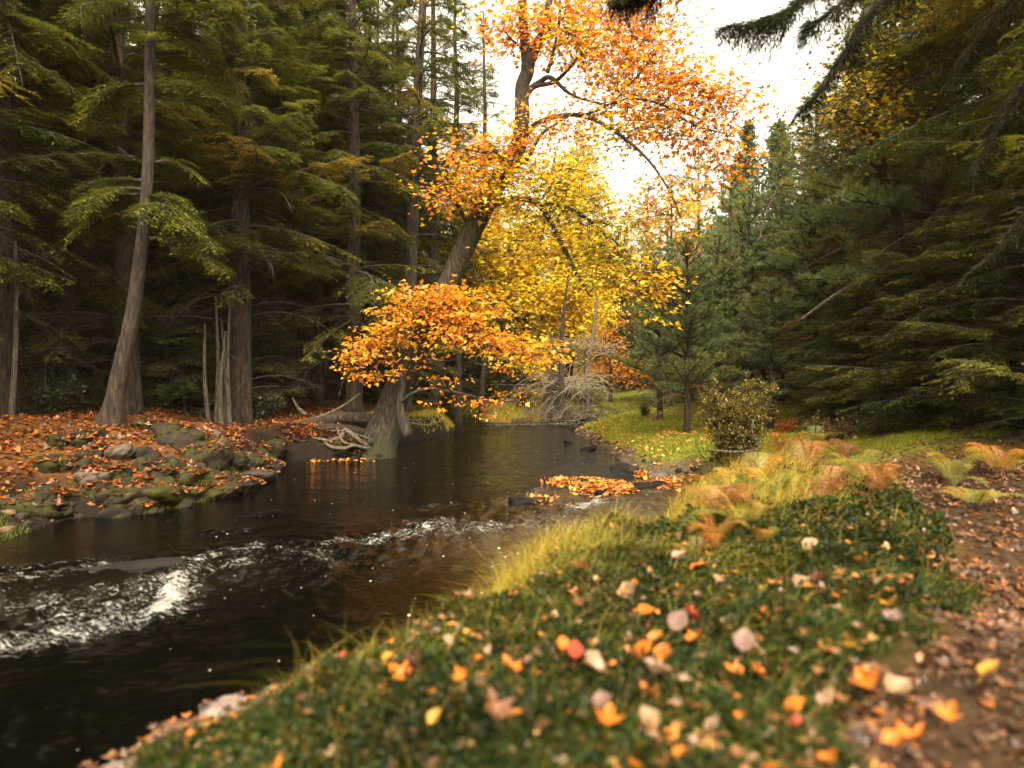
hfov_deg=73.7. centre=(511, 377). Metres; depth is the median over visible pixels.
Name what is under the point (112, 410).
hemlock tree
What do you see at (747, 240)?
pine tree
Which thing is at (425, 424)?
fallen branch
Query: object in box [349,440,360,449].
rock
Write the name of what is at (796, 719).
fallen leaf
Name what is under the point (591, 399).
bush
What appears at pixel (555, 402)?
trunk
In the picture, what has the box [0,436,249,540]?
bank moss
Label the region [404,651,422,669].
fallen leaf
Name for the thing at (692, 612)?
fallen leaf
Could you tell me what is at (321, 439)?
exposed root
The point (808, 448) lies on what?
fern
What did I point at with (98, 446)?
rock
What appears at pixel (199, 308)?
hemlock tree
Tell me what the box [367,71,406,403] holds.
hemlock tree
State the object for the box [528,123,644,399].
yellow tree
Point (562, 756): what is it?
fallen leaf
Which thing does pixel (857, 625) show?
fallen leaf
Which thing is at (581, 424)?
rock
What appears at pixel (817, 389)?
young hemlock
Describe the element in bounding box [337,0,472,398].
hemlock tree
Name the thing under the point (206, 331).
young hemlock
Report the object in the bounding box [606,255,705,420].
pine tree
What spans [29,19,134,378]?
hemlock tree
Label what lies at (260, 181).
hemlock tree
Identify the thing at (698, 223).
pine tree
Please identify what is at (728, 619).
fallen leaf
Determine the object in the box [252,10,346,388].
hemlock tree
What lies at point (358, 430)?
fallen log
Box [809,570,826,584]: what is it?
fallen leaf
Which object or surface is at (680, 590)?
fallen leaf
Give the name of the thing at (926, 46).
hemlock tree
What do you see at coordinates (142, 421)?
rock
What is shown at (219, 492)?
rock
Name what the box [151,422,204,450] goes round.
rock
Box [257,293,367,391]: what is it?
young hemlock
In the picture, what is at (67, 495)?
rock
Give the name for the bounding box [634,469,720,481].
leaf heap
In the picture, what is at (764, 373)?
young hemlock
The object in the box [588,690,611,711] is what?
fallen leaf
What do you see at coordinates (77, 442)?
rock
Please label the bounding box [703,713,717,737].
fallen leaf
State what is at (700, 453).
fallen branch
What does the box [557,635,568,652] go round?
fallen leaf
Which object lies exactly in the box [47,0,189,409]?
hemlock tree
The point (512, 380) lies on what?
young hemlock
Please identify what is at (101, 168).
hemlock tree
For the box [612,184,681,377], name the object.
pine tree
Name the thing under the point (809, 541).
fallen leaf
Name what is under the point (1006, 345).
young hemlock
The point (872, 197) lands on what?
pine tree
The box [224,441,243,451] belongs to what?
rock
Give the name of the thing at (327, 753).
fallen leaf
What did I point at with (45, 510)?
rock
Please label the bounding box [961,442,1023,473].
fern
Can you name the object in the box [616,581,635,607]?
fallen leaf
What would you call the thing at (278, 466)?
rock
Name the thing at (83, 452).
rock
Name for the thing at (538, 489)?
rock
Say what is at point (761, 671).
fallen leaf
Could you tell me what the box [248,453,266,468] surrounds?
rock
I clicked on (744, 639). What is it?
fallen leaf
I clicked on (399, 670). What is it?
fallen leaf
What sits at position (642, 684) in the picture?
fallen leaf
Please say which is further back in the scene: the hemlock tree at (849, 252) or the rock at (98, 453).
the hemlock tree at (849, 252)
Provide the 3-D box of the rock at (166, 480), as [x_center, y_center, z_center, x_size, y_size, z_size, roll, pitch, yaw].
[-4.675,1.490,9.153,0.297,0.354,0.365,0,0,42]
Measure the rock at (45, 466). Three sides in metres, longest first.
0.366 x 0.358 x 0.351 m
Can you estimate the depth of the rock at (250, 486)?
10.13 m
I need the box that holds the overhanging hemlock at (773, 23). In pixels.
[598,0,1023,288]
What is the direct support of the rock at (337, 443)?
on the ground at (308, 447)
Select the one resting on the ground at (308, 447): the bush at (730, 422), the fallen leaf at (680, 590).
the bush at (730, 422)
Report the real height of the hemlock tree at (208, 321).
12.795 m
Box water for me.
[0,417,700,767]
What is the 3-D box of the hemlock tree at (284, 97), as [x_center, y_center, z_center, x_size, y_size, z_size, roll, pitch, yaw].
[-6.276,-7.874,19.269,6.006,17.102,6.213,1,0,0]
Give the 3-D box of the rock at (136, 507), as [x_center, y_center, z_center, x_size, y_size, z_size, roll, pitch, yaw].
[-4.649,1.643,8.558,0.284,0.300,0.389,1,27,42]
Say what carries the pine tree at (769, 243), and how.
on the ground at (308, 447)
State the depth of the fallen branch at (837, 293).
12.99 m
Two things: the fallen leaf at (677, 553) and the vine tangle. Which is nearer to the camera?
the fallen leaf at (677, 553)
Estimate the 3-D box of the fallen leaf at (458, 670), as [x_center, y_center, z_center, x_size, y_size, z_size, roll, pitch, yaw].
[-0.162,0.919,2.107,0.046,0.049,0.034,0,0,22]
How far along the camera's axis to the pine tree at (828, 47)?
23.08 m
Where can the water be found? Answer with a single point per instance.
(91, 663)
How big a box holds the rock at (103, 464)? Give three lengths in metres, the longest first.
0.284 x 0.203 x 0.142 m
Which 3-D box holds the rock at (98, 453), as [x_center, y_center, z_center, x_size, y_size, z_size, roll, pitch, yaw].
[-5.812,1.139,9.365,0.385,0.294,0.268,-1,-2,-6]
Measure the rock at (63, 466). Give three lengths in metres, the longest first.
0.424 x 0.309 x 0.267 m
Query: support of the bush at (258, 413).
on the ground at (308, 447)
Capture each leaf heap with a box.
[306,457,376,462]
[530,492,570,505]
[541,475,640,496]
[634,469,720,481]
[636,475,688,491]
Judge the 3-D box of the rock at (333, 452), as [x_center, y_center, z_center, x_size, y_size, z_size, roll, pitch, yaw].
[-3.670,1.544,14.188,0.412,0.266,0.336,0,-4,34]
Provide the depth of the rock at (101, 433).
10.32 m
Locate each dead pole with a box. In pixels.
[8,240,18,414]
[203,324,210,422]
[214,296,219,422]
[218,331,225,422]
[220,319,226,422]
[226,301,231,424]
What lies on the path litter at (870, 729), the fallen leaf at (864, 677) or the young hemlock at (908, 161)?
the fallen leaf at (864, 677)
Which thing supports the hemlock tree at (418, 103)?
on the ground at (308, 447)
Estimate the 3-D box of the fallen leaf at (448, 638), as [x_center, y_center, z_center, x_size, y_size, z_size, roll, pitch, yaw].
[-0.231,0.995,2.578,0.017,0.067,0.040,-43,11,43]
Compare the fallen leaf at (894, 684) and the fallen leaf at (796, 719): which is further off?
the fallen leaf at (894, 684)
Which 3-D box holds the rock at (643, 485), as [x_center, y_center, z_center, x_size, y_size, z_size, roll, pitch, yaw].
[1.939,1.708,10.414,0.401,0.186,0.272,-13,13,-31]
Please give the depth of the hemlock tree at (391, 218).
22.66 m
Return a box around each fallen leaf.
[297,693,306,700]
[304,664,315,672]
[322,745,337,755]
[381,651,392,664]
[385,728,402,738]
[388,659,410,681]
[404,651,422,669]
[426,708,440,729]
[428,757,444,767]
[443,634,454,644]
[452,665,465,681]
[473,672,486,682]
[484,644,490,652]
[484,686,514,730]
[503,653,521,679]
[505,648,519,654]
[534,719,548,729]
[554,754,570,767]
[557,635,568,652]
[566,639,583,667]
[574,595,584,609]
[585,651,608,674]
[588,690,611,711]
[594,701,625,732]
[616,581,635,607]
[629,641,652,667]
[629,669,655,685]
[629,757,644,767]
[637,604,653,614]
[639,705,659,734]
[640,681,661,703]
[643,657,674,676]
[647,630,661,640]
[653,643,669,661]
[667,610,687,637]
[671,550,684,559]
[672,583,682,594]
[672,745,685,759]
[685,561,707,568]
[685,602,702,618]
[685,627,701,643]
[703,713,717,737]
[712,573,724,585]
[715,681,734,694]
[720,613,732,626]
[724,659,743,675]
[732,627,756,660]
[732,698,744,723]
[751,660,767,676]
[754,643,766,659]
[761,762,777,767]
[777,574,787,580]
[784,696,804,714]
[786,714,802,724]
[791,574,810,590]
[801,538,817,549]
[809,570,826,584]
[814,686,834,710]
[817,747,836,763]
[841,641,862,648]
[849,664,882,694]
[851,621,864,627]
[870,575,888,583]
[875,729,901,745]
[878,673,911,698]
[879,593,896,608]
[881,520,887,525]
[882,609,910,625]
[895,719,928,746]
[935,699,963,726]
[976,660,999,682]
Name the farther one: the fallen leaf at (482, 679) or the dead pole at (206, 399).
the dead pole at (206, 399)
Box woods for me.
[86,41,1022,377]
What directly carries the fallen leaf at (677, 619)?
on the ground cover at (235, 737)
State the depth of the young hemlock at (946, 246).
9.56 m
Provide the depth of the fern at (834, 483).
5.75 m
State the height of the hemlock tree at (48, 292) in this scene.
15.053 m
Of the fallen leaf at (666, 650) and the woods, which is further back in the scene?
the woods
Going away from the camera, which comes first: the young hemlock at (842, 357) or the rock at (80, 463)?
the rock at (80, 463)
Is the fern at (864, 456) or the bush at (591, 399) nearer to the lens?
the fern at (864, 456)
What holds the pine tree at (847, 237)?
on the ground at (308, 447)
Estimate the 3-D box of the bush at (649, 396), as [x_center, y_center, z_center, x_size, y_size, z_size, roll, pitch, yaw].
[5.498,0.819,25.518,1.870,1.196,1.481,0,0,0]
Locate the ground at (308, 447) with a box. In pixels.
[0,349,1023,767]
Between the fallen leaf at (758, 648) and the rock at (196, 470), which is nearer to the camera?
the fallen leaf at (758, 648)
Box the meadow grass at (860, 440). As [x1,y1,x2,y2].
[364,377,1023,467]
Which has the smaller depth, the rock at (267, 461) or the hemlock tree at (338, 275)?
the rock at (267, 461)
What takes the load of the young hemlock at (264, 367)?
on the ground at (308, 447)
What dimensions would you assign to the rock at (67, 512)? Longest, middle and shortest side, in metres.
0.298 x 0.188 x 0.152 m
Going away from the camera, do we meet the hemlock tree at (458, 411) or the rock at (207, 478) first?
the rock at (207, 478)
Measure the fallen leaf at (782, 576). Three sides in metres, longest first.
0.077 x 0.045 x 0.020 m
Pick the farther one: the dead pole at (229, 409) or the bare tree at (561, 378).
the bare tree at (561, 378)
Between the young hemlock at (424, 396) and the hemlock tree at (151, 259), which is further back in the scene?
the young hemlock at (424, 396)
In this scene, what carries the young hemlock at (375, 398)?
on the ground at (308, 447)
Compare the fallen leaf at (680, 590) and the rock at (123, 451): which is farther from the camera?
the rock at (123, 451)
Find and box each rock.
[0,492,69,520]
[28,491,59,510]
[29,483,55,493]
[32,453,62,473]
[46,433,69,447]
[52,488,71,500]
[57,455,79,471]
[59,507,73,517]
[69,429,111,440]
[70,432,92,447]
[70,557,184,571]
[72,457,96,473]
[73,470,111,487]
[74,450,93,457]
[76,475,84,482]
[83,480,112,499]
[91,440,105,450]
[91,449,103,458]
[94,487,144,507]
[96,504,126,517]
[97,461,110,467]
[99,756,132,767]
[103,466,132,480]
[104,443,135,459]
[112,509,131,517]
[118,476,139,486]
[126,497,158,514]
[130,418,166,432]
[132,451,164,465]
[133,456,162,471]
[134,446,162,458]
[140,475,150,483]
[140,485,185,505]
[144,484,157,486]
[146,507,158,514]
[146,718,202,744]
[148,463,176,479]
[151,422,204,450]
[152,476,177,484]
[164,456,186,466]
[174,468,188,477]
[174,495,192,507]
[175,471,196,485]
[178,441,233,471]
[181,466,205,482]
[188,462,206,466]
[189,488,201,499]
[195,468,209,481]
[197,695,255,718]
[202,471,218,482]
[207,481,245,498]
[209,478,223,488]
[212,471,232,480]
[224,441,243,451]
[228,451,248,471]
[233,477,257,492]
[240,469,277,482]
[247,451,270,465]
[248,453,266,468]
[250,441,268,449]
[256,446,270,454]
[262,439,288,460]
[266,453,278,459]
[267,459,285,472]
[328,448,341,455]
[330,438,349,450]
[341,449,348,453]
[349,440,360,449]
[350,453,360,459]
[365,441,373,446]
[508,496,535,504]
[533,487,544,491]
[533,497,548,502]
[571,477,592,486]
[577,422,590,426]
[580,446,596,450]
[594,489,609,495]
[609,463,629,469]
[623,465,638,471]
[631,482,651,489]
[646,471,669,478]
[649,480,666,487]
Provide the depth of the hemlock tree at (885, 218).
17.93 m
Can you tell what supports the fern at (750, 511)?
on the ground at (308, 447)
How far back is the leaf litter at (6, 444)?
12.17 m
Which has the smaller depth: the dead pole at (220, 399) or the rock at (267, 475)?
the rock at (267, 475)
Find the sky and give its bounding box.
[102,0,986,345]
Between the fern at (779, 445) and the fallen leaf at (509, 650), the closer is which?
the fallen leaf at (509, 650)
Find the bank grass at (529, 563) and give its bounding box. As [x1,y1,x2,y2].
[157,441,1017,767]
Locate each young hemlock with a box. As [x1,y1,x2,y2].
[18,278,110,403]
[29,261,159,395]
[32,260,202,406]
[87,286,158,388]
[140,270,262,389]
[140,302,248,421]
[203,303,329,410]
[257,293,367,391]
[323,292,440,403]
[323,302,444,404]
[369,314,465,404]
[412,336,495,397]
[439,319,516,403]
[440,322,494,394]
[462,309,548,398]
[470,313,547,390]
[574,281,662,388]
[609,320,680,388]
[648,275,755,403]
[697,244,806,409]
[784,280,912,432]
[786,339,873,418]
[801,177,1023,435]
[805,228,1009,436]
[805,288,917,403]
[819,76,1023,393]
[832,242,1011,434]
[843,334,987,431]
[872,155,1023,445]
[905,248,1023,409]
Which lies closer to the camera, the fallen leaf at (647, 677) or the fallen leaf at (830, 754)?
the fallen leaf at (830, 754)
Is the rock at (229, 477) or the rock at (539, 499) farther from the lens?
the rock at (229, 477)
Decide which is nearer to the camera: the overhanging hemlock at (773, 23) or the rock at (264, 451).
the overhanging hemlock at (773, 23)
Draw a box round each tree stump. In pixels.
[542,363,552,411]
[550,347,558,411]
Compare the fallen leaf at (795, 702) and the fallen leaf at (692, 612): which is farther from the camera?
the fallen leaf at (692, 612)
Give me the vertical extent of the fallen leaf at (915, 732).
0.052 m
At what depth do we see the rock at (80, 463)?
8.98 m
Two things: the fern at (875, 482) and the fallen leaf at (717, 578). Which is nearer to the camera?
the fallen leaf at (717, 578)
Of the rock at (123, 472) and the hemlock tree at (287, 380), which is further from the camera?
the hemlock tree at (287, 380)
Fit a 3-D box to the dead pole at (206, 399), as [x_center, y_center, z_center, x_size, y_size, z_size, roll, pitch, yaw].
[-6.205,-0.004,13.900,0.185,2.160,0.100,0,0,0]
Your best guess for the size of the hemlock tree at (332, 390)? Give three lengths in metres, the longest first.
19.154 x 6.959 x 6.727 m
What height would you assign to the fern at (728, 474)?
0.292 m
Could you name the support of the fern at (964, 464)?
on the ground at (308, 447)
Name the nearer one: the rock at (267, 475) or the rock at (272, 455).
the rock at (267, 475)
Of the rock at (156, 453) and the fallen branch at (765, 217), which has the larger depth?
the fallen branch at (765, 217)
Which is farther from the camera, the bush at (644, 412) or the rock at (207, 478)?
the bush at (644, 412)
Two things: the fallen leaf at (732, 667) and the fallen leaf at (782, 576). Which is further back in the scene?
the fallen leaf at (782, 576)
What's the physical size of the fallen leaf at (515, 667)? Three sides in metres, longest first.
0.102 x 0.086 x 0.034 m
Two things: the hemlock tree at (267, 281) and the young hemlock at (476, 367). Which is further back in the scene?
the young hemlock at (476, 367)
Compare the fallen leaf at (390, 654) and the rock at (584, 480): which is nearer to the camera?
the fallen leaf at (390, 654)
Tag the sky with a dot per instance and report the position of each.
(727, 12)
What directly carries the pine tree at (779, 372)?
on the ground at (308, 447)
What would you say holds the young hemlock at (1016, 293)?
on the ground at (308, 447)
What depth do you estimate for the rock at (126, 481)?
8.84 m
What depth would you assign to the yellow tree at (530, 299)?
27.86 m
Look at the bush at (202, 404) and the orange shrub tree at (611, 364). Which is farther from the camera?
the orange shrub tree at (611, 364)
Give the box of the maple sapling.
[323,274,586,436]
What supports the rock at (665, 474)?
on the ground at (308, 447)
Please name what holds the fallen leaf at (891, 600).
on the ground cover at (235, 737)
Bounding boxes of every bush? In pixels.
[19,360,89,415]
[141,369,187,408]
[177,366,261,407]
[223,385,287,419]
[567,384,612,408]
[605,404,632,414]
[638,389,683,407]
[639,404,652,415]
[694,372,781,469]
[774,414,798,433]
[796,410,866,441]
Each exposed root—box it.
[311,436,330,442]
[323,441,370,449]
[329,428,371,448]
[331,430,369,439]
[336,428,353,444]
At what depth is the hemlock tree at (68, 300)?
13.66 m
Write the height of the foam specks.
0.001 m
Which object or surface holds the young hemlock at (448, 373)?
on the ground at (308, 447)
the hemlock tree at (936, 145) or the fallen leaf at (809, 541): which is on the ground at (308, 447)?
the hemlock tree at (936, 145)
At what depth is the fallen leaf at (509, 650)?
2.42 m
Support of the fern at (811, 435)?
on the ground at (308, 447)
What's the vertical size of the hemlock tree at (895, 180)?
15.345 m
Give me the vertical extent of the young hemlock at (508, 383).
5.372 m
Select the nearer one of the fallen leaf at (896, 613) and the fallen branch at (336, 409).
the fallen leaf at (896, 613)
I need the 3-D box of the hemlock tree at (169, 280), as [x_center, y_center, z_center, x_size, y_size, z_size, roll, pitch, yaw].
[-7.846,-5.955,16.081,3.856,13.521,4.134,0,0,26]
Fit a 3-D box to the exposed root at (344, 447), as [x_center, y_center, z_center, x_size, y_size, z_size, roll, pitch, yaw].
[-3.382,1.407,14.056,1.146,0.251,0.427,0,0,-5]
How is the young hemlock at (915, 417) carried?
on the ground at (308, 447)
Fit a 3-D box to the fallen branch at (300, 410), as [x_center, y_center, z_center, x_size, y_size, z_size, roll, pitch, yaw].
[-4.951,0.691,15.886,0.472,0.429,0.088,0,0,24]
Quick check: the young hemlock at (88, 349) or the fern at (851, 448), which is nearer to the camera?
the fern at (851, 448)
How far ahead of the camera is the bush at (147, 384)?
14.41 m
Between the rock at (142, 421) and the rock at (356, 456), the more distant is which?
the rock at (356, 456)
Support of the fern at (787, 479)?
on the ground at (308, 447)
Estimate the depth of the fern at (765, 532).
4.01 m
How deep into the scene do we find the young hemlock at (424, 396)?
26.94 m
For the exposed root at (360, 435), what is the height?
0.280 m
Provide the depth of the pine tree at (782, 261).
17.20 m
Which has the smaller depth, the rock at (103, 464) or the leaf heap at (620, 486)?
the rock at (103, 464)
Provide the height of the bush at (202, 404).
1.437 m
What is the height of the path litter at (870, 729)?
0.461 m
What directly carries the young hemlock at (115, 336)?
on the ground at (308, 447)
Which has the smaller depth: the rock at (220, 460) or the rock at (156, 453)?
the rock at (156, 453)
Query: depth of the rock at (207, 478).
9.79 m
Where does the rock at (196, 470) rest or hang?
on the ground at (308, 447)
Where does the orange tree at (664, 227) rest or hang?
on the ground at (308, 447)
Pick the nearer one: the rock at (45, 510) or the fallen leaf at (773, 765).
the fallen leaf at (773, 765)
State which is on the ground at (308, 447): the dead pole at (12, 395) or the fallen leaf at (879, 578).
the dead pole at (12, 395)
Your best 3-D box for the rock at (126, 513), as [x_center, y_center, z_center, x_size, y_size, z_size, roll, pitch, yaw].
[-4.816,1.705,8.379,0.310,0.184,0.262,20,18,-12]
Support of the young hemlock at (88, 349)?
on the ground at (308, 447)
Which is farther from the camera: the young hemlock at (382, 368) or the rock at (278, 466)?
the young hemlock at (382, 368)
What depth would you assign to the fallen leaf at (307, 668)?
2.45 m
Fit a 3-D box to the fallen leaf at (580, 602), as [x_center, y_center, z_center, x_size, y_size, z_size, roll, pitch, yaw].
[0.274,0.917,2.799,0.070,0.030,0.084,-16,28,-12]
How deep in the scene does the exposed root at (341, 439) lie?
14.00 m
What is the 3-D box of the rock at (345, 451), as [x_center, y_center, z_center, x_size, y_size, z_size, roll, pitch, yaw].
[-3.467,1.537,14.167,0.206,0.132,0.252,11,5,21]
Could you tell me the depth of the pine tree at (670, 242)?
26.88 m
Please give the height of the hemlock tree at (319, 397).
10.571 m
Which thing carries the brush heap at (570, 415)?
on the ground at (308, 447)
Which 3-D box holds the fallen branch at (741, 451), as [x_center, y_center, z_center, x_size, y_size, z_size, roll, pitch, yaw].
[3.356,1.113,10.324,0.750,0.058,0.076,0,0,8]
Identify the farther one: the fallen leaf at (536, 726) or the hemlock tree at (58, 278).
the hemlock tree at (58, 278)
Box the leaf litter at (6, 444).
[0,384,1022,512]
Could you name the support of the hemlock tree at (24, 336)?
on the ground at (308, 447)
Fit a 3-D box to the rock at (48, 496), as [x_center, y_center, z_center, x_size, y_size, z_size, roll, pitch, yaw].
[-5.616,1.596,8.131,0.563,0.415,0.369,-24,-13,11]
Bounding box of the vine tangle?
[487,360,628,420]
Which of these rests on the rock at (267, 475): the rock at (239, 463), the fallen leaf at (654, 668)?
the rock at (239, 463)
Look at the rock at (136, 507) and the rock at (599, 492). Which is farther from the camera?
the rock at (599, 492)
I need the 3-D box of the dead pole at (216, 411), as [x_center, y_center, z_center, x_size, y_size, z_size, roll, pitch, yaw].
[-6.140,-0.313,14.200,0.139,2.745,0.101,0,0,0]
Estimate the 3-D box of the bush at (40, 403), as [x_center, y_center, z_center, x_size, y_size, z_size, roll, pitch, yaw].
[-8.848,0.299,12.942,1.649,1.244,1.748,0,0,0]
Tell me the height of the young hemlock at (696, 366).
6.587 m
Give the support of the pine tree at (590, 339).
on the ground at (308, 447)
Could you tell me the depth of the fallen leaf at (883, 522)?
3.92 m
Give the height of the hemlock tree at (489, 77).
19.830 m
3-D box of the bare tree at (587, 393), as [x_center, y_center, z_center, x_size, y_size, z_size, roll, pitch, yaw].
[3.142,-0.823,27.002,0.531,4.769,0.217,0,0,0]
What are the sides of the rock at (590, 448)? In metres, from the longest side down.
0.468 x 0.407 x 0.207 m
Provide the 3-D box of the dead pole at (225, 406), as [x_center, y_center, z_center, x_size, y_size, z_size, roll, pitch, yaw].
[-6.067,-0.080,14.408,0.155,2.284,0.094,0,0,18]
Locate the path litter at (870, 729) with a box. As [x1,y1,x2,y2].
[778,435,1023,767]
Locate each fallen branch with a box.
[289,393,359,421]
[292,398,307,415]
[408,420,443,425]
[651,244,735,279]
[694,437,712,467]
[708,449,758,452]
[751,417,760,451]
[758,178,782,240]
[800,249,920,319]
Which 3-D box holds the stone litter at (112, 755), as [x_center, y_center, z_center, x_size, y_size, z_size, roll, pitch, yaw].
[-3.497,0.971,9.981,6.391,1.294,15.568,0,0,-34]
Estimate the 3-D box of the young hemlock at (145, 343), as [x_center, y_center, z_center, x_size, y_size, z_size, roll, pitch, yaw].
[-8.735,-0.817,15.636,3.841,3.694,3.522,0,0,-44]
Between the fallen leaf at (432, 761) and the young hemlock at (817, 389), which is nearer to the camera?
the fallen leaf at (432, 761)
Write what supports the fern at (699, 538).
on the ground at (308, 447)
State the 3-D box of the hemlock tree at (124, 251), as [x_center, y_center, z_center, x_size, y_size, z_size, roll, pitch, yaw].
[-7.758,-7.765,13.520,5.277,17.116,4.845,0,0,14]
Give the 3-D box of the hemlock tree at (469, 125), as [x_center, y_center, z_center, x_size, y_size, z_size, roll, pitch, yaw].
[-2.380,-7.712,29.278,6.834,18.812,6.606,0,0,16]
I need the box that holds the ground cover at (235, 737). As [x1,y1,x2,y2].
[123,461,992,767]
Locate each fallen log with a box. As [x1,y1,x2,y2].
[296,412,371,423]
[308,424,365,434]
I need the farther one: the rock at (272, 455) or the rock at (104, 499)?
the rock at (272, 455)
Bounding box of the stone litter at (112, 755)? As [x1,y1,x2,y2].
[7,417,382,767]
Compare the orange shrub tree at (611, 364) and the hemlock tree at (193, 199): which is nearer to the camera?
the hemlock tree at (193, 199)
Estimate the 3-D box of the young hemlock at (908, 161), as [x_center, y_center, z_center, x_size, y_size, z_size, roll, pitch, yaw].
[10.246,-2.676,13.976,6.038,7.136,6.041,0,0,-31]
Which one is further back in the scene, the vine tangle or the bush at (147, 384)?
the vine tangle
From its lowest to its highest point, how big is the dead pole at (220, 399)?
2.002 m
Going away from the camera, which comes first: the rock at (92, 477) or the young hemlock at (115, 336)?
the rock at (92, 477)
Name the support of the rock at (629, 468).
on the ground at (308, 447)
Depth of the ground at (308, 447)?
4.36 m
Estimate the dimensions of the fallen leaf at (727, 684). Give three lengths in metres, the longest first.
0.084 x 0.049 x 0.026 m
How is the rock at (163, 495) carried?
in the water
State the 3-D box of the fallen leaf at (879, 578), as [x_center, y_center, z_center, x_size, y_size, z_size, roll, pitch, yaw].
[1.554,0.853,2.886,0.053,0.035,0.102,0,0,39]
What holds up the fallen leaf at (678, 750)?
on the ground cover at (235, 737)
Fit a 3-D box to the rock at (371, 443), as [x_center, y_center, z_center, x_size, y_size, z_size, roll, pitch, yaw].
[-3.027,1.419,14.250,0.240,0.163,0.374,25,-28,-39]
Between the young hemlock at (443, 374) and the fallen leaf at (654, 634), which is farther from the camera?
the young hemlock at (443, 374)
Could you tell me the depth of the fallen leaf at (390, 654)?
2.60 m
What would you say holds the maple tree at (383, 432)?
on the ground at (308, 447)
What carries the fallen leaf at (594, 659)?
on the ground cover at (235, 737)
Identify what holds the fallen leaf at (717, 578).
on the ground cover at (235, 737)
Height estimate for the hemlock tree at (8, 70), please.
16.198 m
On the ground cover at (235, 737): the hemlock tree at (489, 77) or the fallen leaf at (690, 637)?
the fallen leaf at (690, 637)
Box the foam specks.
[85,451,646,649]
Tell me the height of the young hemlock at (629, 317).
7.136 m
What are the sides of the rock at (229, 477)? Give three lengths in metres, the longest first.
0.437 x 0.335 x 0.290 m
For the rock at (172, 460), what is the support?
on the ground at (308, 447)
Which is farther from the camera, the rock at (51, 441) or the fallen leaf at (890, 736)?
the rock at (51, 441)
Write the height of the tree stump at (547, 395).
2.172 m
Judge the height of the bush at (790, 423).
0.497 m
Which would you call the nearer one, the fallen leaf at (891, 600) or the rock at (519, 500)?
the fallen leaf at (891, 600)
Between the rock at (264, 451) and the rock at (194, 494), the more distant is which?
the rock at (264, 451)
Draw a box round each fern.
[667,532,724,555]
[675,483,755,518]
[676,479,777,533]
[686,510,750,547]
[697,467,753,491]
[706,452,799,484]
[734,467,799,499]
[744,526,783,546]
[760,432,808,452]
[762,439,852,471]
[787,426,844,445]
[791,465,875,499]
[813,449,891,480]
[814,438,880,458]
[843,462,905,493]
[923,486,1023,505]
[925,452,989,487]
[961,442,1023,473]
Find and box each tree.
[0,0,138,415]
[0,0,158,396]
[0,0,257,415]
[14,0,113,406]
[15,3,174,410]
[26,7,161,390]
[27,32,106,380]
[29,13,140,392]
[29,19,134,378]
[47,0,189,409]
[49,0,257,426]
[72,0,373,424]
[80,1,215,362]
[80,3,291,406]
[93,0,258,407]
[102,8,189,388]
[141,0,297,378]
[147,28,254,390]
[154,12,289,379]
[181,1,328,393]
[188,0,389,400]
[202,9,367,382]
[208,0,404,400]
[228,91,314,391]
[251,0,456,412]
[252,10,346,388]
[253,0,429,401]
[266,4,393,383]
[273,26,371,407]
[296,0,426,391]
[313,1,423,402]
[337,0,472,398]
[340,0,495,414]
[358,1,427,384]
[360,0,420,373]
[361,0,786,459]
[366,1,451,373]
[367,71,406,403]
[382,0,496,410]
[403,3,535,417]
[424,126,496,420]
[438,152,627,407]
[439,10,536,396]
[463,330,565,412]
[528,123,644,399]
[538,325,639,390]
[559,268,569,421]
[570,303,667,401]
[574,269,608,377]
[585,296,597,413]
[591,229,643,373]
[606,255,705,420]
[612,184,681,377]
[617,179,727,379]
[623,181,710,404]
[629,234,751,433]
[663,140,728,380]
[668,233,768,410]
[676,165,764,402]
[683,186,824,406]
[700,165,761,319]
[702,274,836,429]
[714,121,832,401]
[728,208,884,409]
[730,1,1023,337]
[733,86,886,403]
[743,34,916,403]
[779,0,1023,414]
[788,0,987,297]
[788,11,899,374]
[801,19,913,245]
[806,0,1023,360]
[822,0,1023,384]
[838,15,919,359]
[838,131,1023,398]
[885,0,1023,344]
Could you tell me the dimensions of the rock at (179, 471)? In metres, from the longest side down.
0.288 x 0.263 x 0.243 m
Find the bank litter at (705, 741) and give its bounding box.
[115,461,951,767]
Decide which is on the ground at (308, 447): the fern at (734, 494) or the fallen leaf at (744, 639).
the fern at (734, 494)
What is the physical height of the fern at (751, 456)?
0.312 m
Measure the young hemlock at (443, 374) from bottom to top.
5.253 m
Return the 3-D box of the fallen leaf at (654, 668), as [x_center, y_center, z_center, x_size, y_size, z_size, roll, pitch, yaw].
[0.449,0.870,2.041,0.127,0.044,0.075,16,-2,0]
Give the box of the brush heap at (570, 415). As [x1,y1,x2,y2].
[509,397,621,422]
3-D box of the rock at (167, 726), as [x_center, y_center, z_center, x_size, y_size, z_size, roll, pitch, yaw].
[-1.274,1.414,2.595,0.228,0.153,0.296,4,-4,5]
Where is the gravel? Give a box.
[0,421,713,531]
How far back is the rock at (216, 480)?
9.76 m
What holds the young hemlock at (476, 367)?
on the ground at (308, 447)
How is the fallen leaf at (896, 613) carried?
on the ground cover at (235, 737)
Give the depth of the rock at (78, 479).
8.80 m
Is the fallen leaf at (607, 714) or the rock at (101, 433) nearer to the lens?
the fallen leaf at (607, 714)
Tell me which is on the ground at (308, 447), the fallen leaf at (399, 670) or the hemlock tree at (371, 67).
the hemlock tree at (371, 67)
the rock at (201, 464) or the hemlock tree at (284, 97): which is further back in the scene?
the hemlock tree at (284, 97)
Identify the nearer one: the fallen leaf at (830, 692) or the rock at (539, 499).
the fallen leaf at (830, 692)
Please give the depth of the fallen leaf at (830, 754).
1.68 m
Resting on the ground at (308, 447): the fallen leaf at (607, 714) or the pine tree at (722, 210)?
the pine tree at (722, 210)

